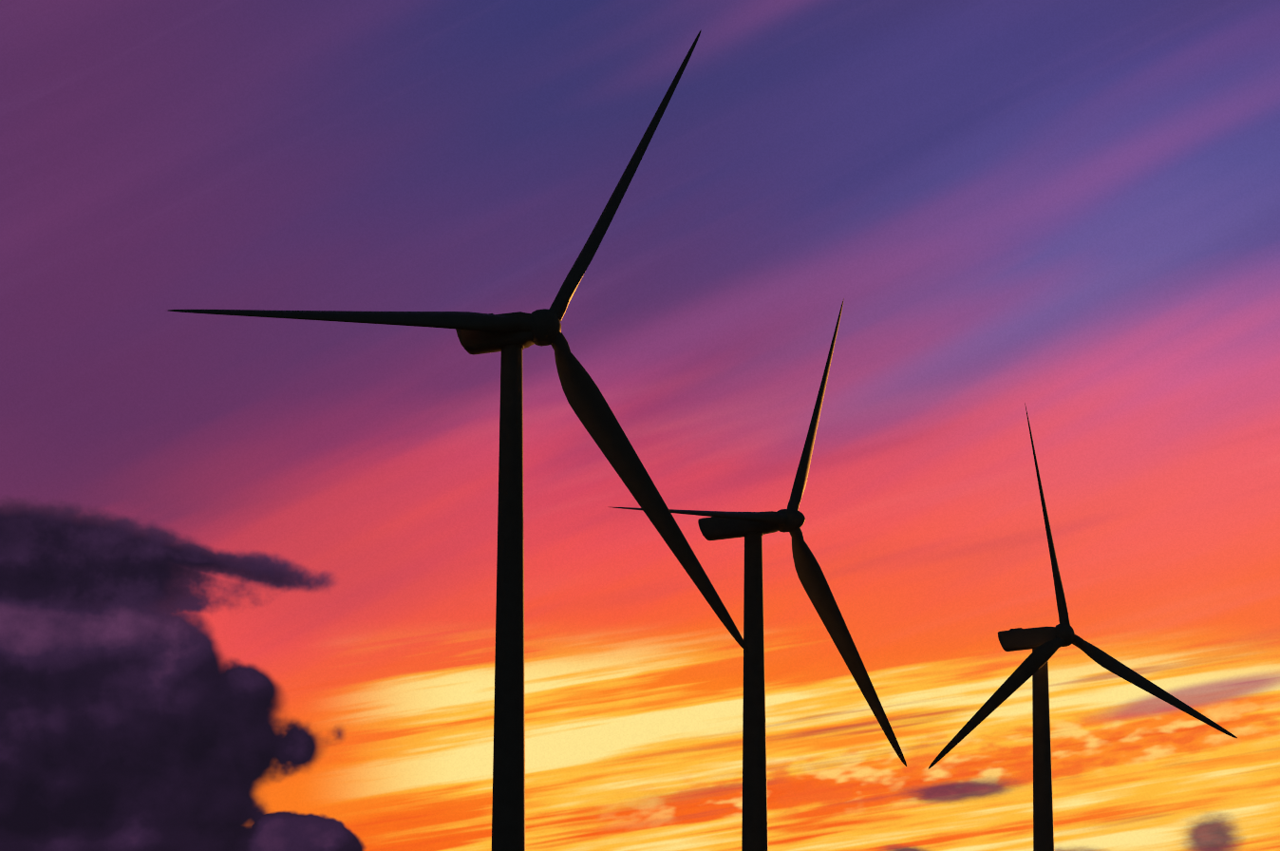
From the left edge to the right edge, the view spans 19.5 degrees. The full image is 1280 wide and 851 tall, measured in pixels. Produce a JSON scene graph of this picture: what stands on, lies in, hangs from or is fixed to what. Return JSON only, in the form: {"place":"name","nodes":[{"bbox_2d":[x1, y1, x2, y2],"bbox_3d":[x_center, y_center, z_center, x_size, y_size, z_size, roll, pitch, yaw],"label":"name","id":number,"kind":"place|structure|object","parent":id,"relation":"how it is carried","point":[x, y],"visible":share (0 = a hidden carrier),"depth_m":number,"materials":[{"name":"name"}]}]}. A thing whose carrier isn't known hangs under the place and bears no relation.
{"place":"outdoors","nodes":[
{"label":"outdoors","id":0,"kind":"place"},
{"bbox_2d":[0,0,1279,850],"label":"sky","id":1,"kind":"structure","parent":0,"point":[248,564],"materials":[{"name":"multicoloured"}]},
{"bbox_3d":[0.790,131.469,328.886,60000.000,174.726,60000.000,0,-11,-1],"label":"ground","id":2,"kind":"structure","parent":0,"visible":0},
{"bbox_2d":[168,29,749,850],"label":"wind turbine","id":3,"kind":"object","parent":2,"relation":"on","point":[512,335],"visible":1,"depth_m":292.19,"materials":[{"name":"paint"}]},
{"bbox_2d":[612,298,906,850],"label":"wind turbine","id":4,"kind":"object","parent":2,"relation":"on","point":[752,528],"visible":1,"depth_m":400.44,"materials":[{"name":"paint"}]},
{"bbox_2d":[928,402,1237,850],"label":"wind turbine","id":5,"kind":"object","parent":2,"relation":"on","point":[1044,644],"visible":1,"depth_m":465.78,"materials":[{"name":"paint"}]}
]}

